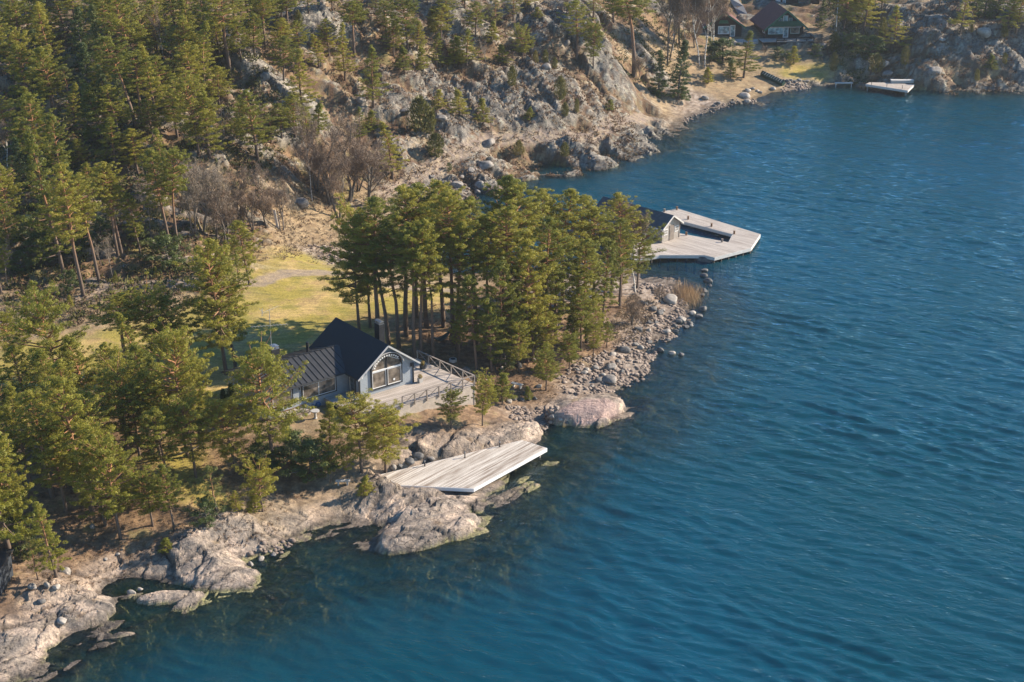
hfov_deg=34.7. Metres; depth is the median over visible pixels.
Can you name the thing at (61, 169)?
pine tree
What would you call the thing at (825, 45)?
boulder
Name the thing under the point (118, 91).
spruce tree
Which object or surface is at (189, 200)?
bare tree
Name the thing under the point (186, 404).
pine tree
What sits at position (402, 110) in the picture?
boulder
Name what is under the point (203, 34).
pine tree
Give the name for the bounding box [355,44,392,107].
pine tree
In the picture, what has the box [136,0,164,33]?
pine tree
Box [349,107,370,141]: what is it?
pine tree
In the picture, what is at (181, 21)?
pine tree
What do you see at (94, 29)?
spruce tree
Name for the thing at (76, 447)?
pine tree
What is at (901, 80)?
storage bench
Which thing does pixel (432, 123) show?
juniper tree
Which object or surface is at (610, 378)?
boulder
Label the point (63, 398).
pine tree
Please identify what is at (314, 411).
round table
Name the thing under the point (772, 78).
covered boat
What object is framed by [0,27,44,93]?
pine tree
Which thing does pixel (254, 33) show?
pine tree
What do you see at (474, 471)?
bathing jetty
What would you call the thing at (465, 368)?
boulder
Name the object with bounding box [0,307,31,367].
pine tree
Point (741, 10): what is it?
driveway
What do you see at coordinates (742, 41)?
curved terrace
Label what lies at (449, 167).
evergreen bush
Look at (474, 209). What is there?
pine tree
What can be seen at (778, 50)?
evergreen bush
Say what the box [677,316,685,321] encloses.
boulder
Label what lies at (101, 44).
pine tree
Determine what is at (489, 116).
bare tree
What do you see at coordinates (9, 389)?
pine tree
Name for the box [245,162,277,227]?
bare tree
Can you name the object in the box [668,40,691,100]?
spruce tree
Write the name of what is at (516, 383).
stone bench
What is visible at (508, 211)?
pine tree
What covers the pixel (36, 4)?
pine tree
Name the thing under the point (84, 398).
pine tree
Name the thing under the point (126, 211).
pine tree
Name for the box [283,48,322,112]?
pine tree
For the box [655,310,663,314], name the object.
boulder
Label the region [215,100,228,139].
bare tree
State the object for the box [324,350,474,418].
wooden terrace
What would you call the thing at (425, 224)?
pine tree
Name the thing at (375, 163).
bare tree
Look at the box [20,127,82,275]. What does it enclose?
pine tree
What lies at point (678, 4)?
bare tree
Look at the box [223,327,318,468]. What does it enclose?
pine tree
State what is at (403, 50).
pine tree
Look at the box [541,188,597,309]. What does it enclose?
pine tree
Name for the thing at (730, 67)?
pine tree
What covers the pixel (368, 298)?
pine tree
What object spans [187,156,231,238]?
bare tree
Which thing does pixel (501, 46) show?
pine tree
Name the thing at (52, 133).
pine tree
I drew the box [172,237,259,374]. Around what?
pine tree
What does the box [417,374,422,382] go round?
planter
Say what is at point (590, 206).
pine tree
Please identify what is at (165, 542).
pine tree
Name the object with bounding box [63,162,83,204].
spruce tree
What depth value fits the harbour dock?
209.85 m
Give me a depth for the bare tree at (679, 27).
301.81 m
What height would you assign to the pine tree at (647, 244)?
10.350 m
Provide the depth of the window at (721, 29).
311.35 m
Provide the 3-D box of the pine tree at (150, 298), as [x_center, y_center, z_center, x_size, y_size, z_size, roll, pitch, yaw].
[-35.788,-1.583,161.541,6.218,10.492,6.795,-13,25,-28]
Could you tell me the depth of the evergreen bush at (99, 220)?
191.44 m
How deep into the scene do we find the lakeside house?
157.94 m
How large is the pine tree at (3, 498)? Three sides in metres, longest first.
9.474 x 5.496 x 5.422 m
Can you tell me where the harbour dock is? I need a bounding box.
[628,209,760,279]
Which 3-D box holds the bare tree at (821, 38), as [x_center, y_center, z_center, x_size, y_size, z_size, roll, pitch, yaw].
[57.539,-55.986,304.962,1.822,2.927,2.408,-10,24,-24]
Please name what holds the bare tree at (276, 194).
on the ground
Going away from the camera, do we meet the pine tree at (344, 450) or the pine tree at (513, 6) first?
the pine tree at (344, 450)
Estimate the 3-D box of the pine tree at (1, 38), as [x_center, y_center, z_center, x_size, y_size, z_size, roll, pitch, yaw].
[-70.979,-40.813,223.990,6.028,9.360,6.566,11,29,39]
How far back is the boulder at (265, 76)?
229.26 m
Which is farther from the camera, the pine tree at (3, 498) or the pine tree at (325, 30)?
the pine tree at (325, 30)
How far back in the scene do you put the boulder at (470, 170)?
237.58 m
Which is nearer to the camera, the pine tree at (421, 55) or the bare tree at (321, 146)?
the bare tree at (321, 146)
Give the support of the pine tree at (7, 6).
on the ground
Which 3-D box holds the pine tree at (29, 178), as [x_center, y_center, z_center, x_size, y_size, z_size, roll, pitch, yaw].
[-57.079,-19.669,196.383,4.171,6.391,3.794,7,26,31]
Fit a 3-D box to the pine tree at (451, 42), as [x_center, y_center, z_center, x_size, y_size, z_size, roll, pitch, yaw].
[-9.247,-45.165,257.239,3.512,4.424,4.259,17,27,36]
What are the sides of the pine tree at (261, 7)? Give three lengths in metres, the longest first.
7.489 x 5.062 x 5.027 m
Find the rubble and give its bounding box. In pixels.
[247,79,811,567]
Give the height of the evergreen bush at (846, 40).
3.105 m
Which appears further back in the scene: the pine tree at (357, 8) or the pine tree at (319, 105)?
the pine tree at (357, 8)
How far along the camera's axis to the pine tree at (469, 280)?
165.83 m
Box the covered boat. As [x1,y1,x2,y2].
[760,70,785,85]
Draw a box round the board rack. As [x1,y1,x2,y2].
[273,210,283,229]
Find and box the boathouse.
[596,196,683,242]
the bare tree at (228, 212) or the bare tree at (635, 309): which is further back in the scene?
the bare tree at (228, 212)
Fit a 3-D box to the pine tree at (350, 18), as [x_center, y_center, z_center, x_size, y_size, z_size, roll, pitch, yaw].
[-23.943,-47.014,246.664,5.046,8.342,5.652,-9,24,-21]
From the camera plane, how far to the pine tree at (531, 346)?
170.85 m
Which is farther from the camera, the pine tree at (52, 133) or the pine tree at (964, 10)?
the pine tree at (964, 10)
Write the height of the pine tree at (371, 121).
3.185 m
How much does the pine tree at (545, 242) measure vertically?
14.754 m
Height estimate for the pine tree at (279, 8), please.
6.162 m
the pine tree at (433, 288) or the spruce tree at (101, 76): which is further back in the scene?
the spruce tree at (101, 76)
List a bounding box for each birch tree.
[0,119,11,166]
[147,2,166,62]
[288,99,326,201]
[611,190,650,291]
[667,1,689,50]
[684,0,736,66]
[685,0,713,64]
[703,0,727,55]
[706,0,729,59]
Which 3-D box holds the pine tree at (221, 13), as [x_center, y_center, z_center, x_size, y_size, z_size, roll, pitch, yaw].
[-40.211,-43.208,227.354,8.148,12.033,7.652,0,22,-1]
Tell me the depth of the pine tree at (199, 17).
235.90 m
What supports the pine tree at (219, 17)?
on the ground
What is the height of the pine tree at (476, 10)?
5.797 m
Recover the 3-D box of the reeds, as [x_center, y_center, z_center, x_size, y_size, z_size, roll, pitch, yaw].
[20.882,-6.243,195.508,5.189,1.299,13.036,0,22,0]
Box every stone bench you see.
[335,479,349,485]
[511,382,523,388]
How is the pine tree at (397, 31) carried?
on the ground
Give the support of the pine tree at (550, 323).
on the ground
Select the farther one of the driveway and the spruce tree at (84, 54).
the driveway
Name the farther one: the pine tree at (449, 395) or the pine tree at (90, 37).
the pine tree at (90, 37)
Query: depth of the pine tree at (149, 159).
190.14 m
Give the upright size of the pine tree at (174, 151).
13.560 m
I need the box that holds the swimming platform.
[866,82,913,96]
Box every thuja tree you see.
[218,388,226,405]
[226,383,235,409]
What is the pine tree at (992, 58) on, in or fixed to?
on the ground
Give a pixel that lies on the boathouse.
(670, 229)
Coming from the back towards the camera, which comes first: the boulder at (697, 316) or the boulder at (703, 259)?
the boulder at (703, 259)
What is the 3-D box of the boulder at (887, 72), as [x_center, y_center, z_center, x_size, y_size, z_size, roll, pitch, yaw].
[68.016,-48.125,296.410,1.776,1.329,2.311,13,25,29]
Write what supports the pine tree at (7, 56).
on the ground
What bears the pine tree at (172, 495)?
on the ground
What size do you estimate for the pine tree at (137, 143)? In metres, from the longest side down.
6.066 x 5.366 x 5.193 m
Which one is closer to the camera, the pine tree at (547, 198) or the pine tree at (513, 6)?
the pine tree at (547, 198)
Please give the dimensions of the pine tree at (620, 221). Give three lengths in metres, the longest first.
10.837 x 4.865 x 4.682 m
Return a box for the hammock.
[427,330,450,343]
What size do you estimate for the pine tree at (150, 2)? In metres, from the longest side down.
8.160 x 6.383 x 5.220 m
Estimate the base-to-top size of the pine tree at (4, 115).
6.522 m
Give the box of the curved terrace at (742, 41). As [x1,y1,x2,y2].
[733,39,757,44]
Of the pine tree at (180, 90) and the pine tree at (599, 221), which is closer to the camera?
the pine tree at (599, 221)
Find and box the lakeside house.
[221,305,420,421]
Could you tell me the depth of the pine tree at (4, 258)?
180.17 m
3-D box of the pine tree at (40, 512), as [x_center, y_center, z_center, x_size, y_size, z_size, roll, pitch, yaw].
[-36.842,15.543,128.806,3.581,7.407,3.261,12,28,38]
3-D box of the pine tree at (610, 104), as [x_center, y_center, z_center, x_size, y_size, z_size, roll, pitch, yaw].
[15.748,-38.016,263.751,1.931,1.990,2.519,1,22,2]
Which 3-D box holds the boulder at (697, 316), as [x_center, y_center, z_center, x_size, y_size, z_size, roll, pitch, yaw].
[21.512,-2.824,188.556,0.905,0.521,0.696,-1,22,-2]
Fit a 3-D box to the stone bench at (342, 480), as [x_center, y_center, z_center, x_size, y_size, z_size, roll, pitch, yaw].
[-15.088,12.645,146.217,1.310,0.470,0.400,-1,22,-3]
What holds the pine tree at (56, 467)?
on the ground
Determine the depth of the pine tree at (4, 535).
130.82 m
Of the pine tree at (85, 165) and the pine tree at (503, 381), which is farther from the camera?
the pine tree at (85, 165)
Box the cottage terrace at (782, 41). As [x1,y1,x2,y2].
[758,34,813,45]
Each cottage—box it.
[750,0,808,37]
[775,0,819,3]
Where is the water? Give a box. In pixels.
[53,84,1023,681]
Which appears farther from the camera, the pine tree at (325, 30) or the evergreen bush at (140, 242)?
the pine tree at (325, 30)
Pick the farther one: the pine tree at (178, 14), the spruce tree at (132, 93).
the pine tree at (178, 14)
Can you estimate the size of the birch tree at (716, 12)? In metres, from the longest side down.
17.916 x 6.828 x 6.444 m
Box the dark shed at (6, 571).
[0,548,13,595]
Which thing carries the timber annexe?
on the ground
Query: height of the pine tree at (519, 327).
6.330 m
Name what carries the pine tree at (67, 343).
on the ground
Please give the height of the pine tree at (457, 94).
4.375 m
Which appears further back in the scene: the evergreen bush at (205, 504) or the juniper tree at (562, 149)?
the juniper tree at (562, 149)
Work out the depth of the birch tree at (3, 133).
202.21 m
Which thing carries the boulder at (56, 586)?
on the ground
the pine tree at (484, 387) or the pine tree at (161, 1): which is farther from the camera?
the pine tree at (161, 1)
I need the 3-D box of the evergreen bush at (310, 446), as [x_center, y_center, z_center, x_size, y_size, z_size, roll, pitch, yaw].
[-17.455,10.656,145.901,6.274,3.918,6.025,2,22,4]
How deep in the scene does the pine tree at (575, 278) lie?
174.69 m
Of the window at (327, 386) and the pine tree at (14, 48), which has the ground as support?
the pine tree at (14, 48)
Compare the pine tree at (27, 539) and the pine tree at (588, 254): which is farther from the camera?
the pine tree at (588, 254)
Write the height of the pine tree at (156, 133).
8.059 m
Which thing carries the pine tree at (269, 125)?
on the ground
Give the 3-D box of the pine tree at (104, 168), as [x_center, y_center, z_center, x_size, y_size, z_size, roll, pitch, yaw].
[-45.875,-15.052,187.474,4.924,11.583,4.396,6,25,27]
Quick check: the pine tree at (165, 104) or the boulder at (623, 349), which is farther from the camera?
the pine tree at (165, 104)
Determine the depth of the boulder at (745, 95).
284.92 m
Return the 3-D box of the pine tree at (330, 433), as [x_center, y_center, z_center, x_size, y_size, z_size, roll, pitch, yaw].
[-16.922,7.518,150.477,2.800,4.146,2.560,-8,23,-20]
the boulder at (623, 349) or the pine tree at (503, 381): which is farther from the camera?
the boulder at (623, 349)
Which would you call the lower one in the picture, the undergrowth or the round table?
the round table
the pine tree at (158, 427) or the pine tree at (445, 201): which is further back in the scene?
the pine tree at (445, 201)
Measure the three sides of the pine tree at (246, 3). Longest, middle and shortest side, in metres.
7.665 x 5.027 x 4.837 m
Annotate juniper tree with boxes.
[293,9,302,26]
[404,94,435,132]
[422,108,435,133]
[425,132,444,157]
[426,5,438,32]
[507,65,517,85]
[512,140,525,155]
[532,50,538,62]
[542,49,548,62]
[551,57,557,68]
[553,75,567,99]
[559,142,569,156]
[561,101,568,115]
[574,98,579,112]
[826,32,842,51]
[829,52,839,70]
[867,53,885,72]
[878,17,888,35]
[900,45,910,64]
[969,23,973,31]
[974,69,979,80]
[1001,25,1008,36]
[1002,52,1007,63]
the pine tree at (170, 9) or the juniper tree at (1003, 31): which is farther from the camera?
the juniper tree at (1003, 31)
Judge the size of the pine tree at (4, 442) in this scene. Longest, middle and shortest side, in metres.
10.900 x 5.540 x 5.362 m
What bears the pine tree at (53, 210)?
on the ground
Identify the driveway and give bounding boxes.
[730,0,746,13]
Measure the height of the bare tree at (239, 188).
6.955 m
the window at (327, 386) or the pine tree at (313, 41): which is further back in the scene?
the pine tree at (313, 41)
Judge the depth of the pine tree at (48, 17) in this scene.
232.44 m
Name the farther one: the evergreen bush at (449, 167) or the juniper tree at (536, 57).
the juniper tree at (536, 57)
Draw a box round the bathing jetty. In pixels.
[381,440,546,491]
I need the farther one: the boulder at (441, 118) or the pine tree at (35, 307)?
the boulder at (441, 118)
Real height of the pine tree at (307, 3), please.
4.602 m
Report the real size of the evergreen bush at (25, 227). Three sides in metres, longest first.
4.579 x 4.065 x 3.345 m
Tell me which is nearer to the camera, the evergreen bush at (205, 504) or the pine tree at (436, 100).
the evergreen bush at (205, 504)
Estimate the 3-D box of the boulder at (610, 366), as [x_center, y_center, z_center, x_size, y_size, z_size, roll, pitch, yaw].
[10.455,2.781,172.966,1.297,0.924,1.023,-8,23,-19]
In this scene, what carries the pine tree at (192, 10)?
on the ground
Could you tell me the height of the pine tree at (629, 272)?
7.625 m
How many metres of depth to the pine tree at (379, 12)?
253.87 m
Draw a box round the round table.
[311,409,318,418]
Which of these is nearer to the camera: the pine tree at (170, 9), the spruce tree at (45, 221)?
the spruce tree at (45, 221)
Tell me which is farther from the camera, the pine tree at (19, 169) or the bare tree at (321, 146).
the bare tree at (321, 146)
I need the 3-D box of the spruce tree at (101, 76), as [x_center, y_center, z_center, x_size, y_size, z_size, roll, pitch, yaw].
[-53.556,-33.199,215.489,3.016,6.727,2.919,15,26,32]
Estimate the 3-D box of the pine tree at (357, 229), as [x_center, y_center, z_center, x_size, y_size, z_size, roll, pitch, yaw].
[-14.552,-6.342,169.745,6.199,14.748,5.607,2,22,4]
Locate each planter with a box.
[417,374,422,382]
[420,360,425,369]
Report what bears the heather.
on the ground
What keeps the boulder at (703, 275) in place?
on the ground
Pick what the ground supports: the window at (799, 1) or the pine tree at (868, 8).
the pine tree at (868, 8)
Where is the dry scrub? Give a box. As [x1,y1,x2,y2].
[0,132,657,344]
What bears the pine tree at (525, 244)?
on the ground
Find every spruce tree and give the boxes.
[10,137,34,191]
[13,113,30,158]
[27,0,51,28]
[28,28,42,75]
[36,184,55,229]
[46,130,63,166]
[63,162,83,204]
[68,7,93,68]
[76,42,100,101]
[86,4,113,65]
[95,64,117,112]
[111,70,132,119]
[120,52,140,105]
[649,50,668,97]
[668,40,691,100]
[813,0,827,28]
[966,0,983,10]
[973,0,995,18]
[988,0,1007,16]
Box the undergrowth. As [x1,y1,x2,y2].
[0,0,876,330]
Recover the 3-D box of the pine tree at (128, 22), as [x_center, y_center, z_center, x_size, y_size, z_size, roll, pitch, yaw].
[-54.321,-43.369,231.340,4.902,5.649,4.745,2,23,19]
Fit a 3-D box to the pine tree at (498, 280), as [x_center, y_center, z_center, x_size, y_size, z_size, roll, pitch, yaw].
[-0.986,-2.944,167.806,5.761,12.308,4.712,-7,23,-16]
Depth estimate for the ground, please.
174.98 m
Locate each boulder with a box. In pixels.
[27,583,36,588]
[36,599,45,603]
[43,581,50,587]
[52,584,59,589]
[57,617,66,624]
[58,567,70,574]
[127,589,135,594]
[258,555,263,562]
[260,72,271,81]
[296,197,308,208]
[356,96,365,105]
[390,464,396,470]
[400,107,408,114]
[405,457,414,464]
[412,452,423,459]
[435,114,446,121]
[451,181,462,187]
[462,366,470,370]
[467,167,474,172]
[475,181,485,188]
[477,160,493,169]
[482,138,494,147]
[541,63,550,69]
[564,39,569,45]
[595,377,601,381]
[602,374,615,383]
[606,363,615,369]
[616,346,629,352]
[649,306,656,311]
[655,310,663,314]
[656,347,663,352]
[663,294,676,304]
[673,319,681,322]
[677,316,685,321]
[695,314,702,318]
[696,257,712,262]
[698,306,706,312]
[700,273,707,278]
[703,278,712,284]
[738,92,749,98]
[820,43,828,48]
[879,60,889,67]
[882,70,892,76]
[928,66,941,75]
[977,27,991,37]
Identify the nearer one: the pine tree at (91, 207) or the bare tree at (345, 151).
the pine tree at (91, 207)
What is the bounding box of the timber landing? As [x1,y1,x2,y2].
[277,406,310,420]
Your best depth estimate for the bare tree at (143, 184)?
193.90 m
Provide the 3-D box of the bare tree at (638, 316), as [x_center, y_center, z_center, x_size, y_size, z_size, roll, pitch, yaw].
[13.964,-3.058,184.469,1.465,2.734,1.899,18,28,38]
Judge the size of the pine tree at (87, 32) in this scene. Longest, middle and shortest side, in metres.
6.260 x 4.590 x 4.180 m
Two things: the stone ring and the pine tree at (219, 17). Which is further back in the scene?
the pine tree at (219, 17)
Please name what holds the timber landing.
on the ground
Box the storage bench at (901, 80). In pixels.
[890,79,913,82]
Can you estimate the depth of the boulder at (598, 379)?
169.52 m
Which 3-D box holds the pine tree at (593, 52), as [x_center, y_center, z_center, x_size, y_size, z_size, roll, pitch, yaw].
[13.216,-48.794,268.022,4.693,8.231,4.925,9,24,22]
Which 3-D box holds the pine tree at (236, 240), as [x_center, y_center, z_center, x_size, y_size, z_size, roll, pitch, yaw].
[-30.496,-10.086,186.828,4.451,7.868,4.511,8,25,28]
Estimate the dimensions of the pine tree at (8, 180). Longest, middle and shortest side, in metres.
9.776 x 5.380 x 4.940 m
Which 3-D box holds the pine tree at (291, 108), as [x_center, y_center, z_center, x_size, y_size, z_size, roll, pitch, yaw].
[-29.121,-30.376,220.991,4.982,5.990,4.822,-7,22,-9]
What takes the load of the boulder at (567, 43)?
on the ground
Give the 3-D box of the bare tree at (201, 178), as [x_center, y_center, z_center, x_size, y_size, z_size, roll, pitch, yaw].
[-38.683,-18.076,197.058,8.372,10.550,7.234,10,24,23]
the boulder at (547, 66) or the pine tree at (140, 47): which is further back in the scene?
the boulder at (547, 66)
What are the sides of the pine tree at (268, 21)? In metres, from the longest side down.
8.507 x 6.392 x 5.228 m
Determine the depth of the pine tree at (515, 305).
168.22 m
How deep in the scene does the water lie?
150.84 m
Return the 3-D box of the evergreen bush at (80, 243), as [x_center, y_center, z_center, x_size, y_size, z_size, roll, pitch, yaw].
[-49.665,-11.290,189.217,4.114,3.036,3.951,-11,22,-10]
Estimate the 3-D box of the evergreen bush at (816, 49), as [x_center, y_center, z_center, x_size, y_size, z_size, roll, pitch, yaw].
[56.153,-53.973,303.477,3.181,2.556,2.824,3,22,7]
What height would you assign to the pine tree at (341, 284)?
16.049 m
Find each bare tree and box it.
[0,237,12,285]
[86,57,98,86]
[92,232,114,276]
[92,238,102,267]
[128,169,154,236]
[153,156,223,233]
[165,163,205,235]
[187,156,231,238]
[204,179,238,243]
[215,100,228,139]
[222,167,256,218]
[230,183,270,231]
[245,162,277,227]
[269,177,289,215]
[282,191,298,217]
[287,122,359,204]
[292,140,331,190]
[306,150,355,218]
[320,108,375,202]
[344,136,392,205]
[346,134,374,190]
[479,36,488,68]
[485,104,494,132]
[622,291,641,325]
[632,54,647,79]
[632,302,643,322]
[648,0,698,64]
[652,284,668,302]
[667,0,688,59]
[678,0,693,43]
[684,10,704,47]
[816,33,823,46]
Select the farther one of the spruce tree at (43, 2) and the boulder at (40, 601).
the spruce tree at (43, 2)
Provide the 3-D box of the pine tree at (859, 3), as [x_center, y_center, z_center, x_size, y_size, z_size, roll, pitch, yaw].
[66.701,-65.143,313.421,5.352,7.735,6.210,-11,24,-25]
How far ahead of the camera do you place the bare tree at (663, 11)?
287.11 m
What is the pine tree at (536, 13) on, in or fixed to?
on the ground
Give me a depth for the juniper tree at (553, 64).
263.38 m
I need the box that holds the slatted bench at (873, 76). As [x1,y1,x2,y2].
[869,75,881,80]
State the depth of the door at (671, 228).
211.14 m
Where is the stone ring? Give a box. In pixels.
[449,357,456,362]
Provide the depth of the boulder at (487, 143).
244.58 m
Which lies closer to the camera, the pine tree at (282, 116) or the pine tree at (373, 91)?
the pine tree at (282, 116)
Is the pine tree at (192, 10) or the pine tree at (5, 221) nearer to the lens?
the pine tree at (5, 221)
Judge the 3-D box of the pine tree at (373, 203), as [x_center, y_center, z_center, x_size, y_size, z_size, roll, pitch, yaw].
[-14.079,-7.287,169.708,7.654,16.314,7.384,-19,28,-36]
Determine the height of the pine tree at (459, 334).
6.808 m
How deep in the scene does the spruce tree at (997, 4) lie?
304.46 m
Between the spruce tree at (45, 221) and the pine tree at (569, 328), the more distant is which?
the spruce tree at (45, 221)
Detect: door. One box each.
[348,376,355,394]
[669,224,673,239]
[730,25,734,35]
[783,27,788,37]
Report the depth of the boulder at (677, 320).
186.44 m
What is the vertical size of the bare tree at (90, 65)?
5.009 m
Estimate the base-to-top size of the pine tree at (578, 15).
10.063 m
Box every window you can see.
[271,389,292,407]
[301,377,336,400]
[370,353,402,390]
[718,26,729,33]
[767,27,782,34]
[790,27,799,33]
[798,0,809,3]
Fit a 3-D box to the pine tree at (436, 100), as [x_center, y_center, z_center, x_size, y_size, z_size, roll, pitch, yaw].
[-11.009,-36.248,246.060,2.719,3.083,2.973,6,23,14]
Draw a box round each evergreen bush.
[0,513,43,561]
[7,248,38,270]
[9,215,44,242]
[22,227,66,264]
[58,269,78,290]
[67,232,99,255]
[86,214,118,239]
[122,221,149,245]
[129,229,191,275]
[182,493,225,527]
[239,440,283,473]
[265,425,319,466]
[278,434,353,482]
[446,163,451,171]
[489,344,516,372]
[698,38,740,63]
[706,42,727,60]
[769,46,790,58]
[807,43,823,56]
[839,31,862,48]
[848,35,888,57]
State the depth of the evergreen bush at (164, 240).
189.19 m
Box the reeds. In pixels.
[667,273,710,310]
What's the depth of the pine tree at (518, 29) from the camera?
261.63 m
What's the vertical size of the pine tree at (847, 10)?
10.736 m
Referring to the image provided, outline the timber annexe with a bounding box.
[697,6,746,36]
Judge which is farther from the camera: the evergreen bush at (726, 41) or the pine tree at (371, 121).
the evergreen bush at (726, 41)
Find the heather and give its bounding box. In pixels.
[0,0,1019,345]
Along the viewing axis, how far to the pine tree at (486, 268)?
168.14 m
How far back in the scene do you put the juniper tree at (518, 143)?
245.59 m
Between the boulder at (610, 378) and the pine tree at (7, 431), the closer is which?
the pine tree at (7, 431)
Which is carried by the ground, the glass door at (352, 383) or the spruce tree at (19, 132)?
the spruce tree at (19, 132)
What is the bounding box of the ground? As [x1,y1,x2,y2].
[0,0,1023,681]
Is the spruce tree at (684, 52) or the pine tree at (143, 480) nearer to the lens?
the pine tree at (143, 480)
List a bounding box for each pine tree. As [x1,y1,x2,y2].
[0,0,24,28]
[0,0,41,50]
[0,17,11,75]
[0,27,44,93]
[0,44,24,83]
[0,95,21,142]
[0,155,23,205]
[0,163,25,238]
[0,198,25,259]
[0,244,11,293]
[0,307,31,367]
[0,345,45,425]
[0,365,23,439]
[0,381,51,484]
[0,398,27,478]
[0,431,45,561]
[0,434,37,548]
[0,473,21,546]
[1,92,57,176]
[2,42,44,94]
[3,280,91,389]
[4,388,72,498]
[12,86,49,142]
[19,47,71,115]
[19,152,49,200]
[19,348,71,427]
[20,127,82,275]
[22,2,66,43]
[22,536,41,579]
[27,374,115,512]
[28,1,70,80]
[28,501,71,577]
[29,417,79,511]
[32,44,65,107]
[34,112,73,186]
[34,359,91,450]
[39,162,89,296]
[41,434,100,478]
[44,0,70,31]
[45,196,65,252]
[46,66,78,109]
[51,172,101,282]
[53,337,104,421]
[56,82,86,133]
[57,0,87,19]
[63,427,151,539]
[65,6,93,45]
[65,295,73,308]
[65,390,118,464]
[66,138,91,165]
[69,424,133,526]
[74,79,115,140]
[76,347,149,454]
[77,0,102,18]
[78,162,101,200]
[81,0,123,52]
[82,34,110,64]
[83,342,129,430]
[84,53,116,95]
[85,289,148,358]
[88,33,137,128]
[88,161,126,256]
[89,117,137,172]
[89,172,130,259]
[91,0,113,31]
[91,84,133,138]
[96,0,152,78]
[106,385,157,461]
[112,0,143,36]
[112,14,140,47]
[112,51,160,123]
[112,270,117,282]
[112,343,164,435]
[113,128,153,175]
[114,311,159,395]
[118,464,166,526]
[119,192,146,251]
[122,0,163,54]
[122,271,184,363]
[127,368,175,456]
[129,477,151,501]
[130,44,169,123]
[132,98,167,136]
[132,406,184,487]
[133,22,164,67]
[133,148,176,246]
[133,316,214,457]
[133,355,178,437]
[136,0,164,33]
[138,55,181,109]
[139,0,172,53]
[140,294,202,366]
[147,128,174,190]
[147,463,183,530]
[148,146,191,256]
[150,88,189,137]
[153,266,159,277]
[155,0,184,32]
[155,347,218,442]
[157,537,172,553]
[158,69,222,154]
[160,0,189,24]
[160,15,200,68]
[160,386,221,477]
[161,24,193,78]
[167,0,204,22]
[167,41,210,101]
[169,247,254,366]
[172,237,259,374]
[173,0,202,47]
[185,87,234,157]
[186,30,216,63]
[189,20,224,90]
[189,389,251,473]
[190,0,217,32]
[192,0,251,70]
[197,465,226,518]
[202,0,230,39]
[204,65,236,104]
[205,19,234,55]
[220,0,242,33]
[220,239,232,264]
[222,21,254,61]
[223,220,260,283]
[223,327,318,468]
[227,89,278,159]
[228,95,255,136]
[228,490,244,514]
[229,239,243,271]
[231,451,279,511]
[235,0,258,29]
[237,12,268,55]
[245,0,280,36]
[246,493,265,512]
[247,0,281,47]
[257,113,284,142]
[262,103,293,138]
[266,35,302,80]
[267,18,295,56]
[270,0,288,17]
[275,0,300,28]
[277,94,310,137]
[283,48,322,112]
[287,20,310,47]
[295,106,319,138]
[300,0,319,13]
[305,33,327,68]
[311,100,331,132]
[314,19,340,55]
[314,401,343,442]
[317,192,377,329]
[318,441,342,481]
[324,0,337,10]
[329,388,392,473]
[331,22,359,80]
[336,1,368,56]
[336,440,356,477]
[338,195,406,321]
[339,229,379,327]
[341,207,397,344]
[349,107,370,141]
[350,0,367,23]
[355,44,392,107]
[355,399,419,472]
[355,475,375,495]
[361,109,378,130]
[363,219,415,348]
[366,0,381,12]
[372,0,399,33]
[373,121,409,179]
[377,184,436,336]
[378,0,420,48]
[379,20,406,56]
[383,221,439,358]
[391,217,446,358]
[392,193,429,317]
[393,44,413,71]
[394,181,446,328]
[407,21,428,51]
[408,178,466,327]
[410,238,449,358]
[414,47,430,70]
[419,188,478,345]
[425,3,456,44]
[429,32,444,67]
[430,89,448,108]
[434,0,459,32]
[435,387,468,427]
[436,220,492,351]
[438,195,501,343]
[443,39,468,66]
[445,35,467,66]
[446,87,470,115]
[447,274,497,369]
[447,301,470,361]
[452,28,483,65]
[461,1,487,36]
[464,213,513,354]
[470,301,509,371]
[471,367,500,425]
[473,98,494,123]
[475,204,545,348]
[475,256,527,366]
[480,173,537,297]
[482,19,502,42]
[483,0,506,25]
[484,180,549,312]
[486,373,517,401]
[492,266,540,348]
[493,44,513,62]
[493,294,529,366]
[494,317,534,371]
[502,238,557,362]
[505,0,523,20]
[506,23,536,61]
[516,216,576,340]
[517,0,538,10]
[517,188,569,312]
[520,284,558,358]
[521,302,543,361]
[523,107,535,119]
[523,386,533,400]
[527,344,564,390]
[531,7,544,17]
[533,229,583,338]
[533,306,566,349]
[533,341,557,370]
[534,258,575,348]
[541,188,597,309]
[556,330,582,369]
[557,0,597,61]
[559,265,600,344]
[560,315,585,348]
[561,237,612,343]
[562,194,606,300]
[562,286,598,351]
[572,204,618,293]
[581,16,606,68]
[581,315,607,356]
[584,294,608,339]
[585,0,604,20]
[586,238,625,327]
[600,321,616,346]
[601,0,656,76]
[601,192,642,296]
[602,217,640,307]
[604,99,614,110]
[610,235,636,296]
[625,210,666,288]
[700,67,714,83]
[723,61,739,77]
[733,30,761,77]
[786,46,801,64]
[830,0,866,31]
[845,0,885,33]
[850,0,869,17]
[876,5,911,50]
[877,0,890,9]
[947,0,975,33]
[982,53,998,70]
[996,0,1021,31]
[1009,0,1023,33]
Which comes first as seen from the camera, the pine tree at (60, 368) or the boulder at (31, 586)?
the boulder at (31, 586)
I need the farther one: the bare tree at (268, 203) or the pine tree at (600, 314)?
the bare tree at (268, 203)
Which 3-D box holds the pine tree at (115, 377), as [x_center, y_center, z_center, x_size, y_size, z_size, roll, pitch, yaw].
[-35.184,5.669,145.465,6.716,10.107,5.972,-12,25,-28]
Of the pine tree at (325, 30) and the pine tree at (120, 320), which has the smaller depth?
the pine tree at (120, 320)

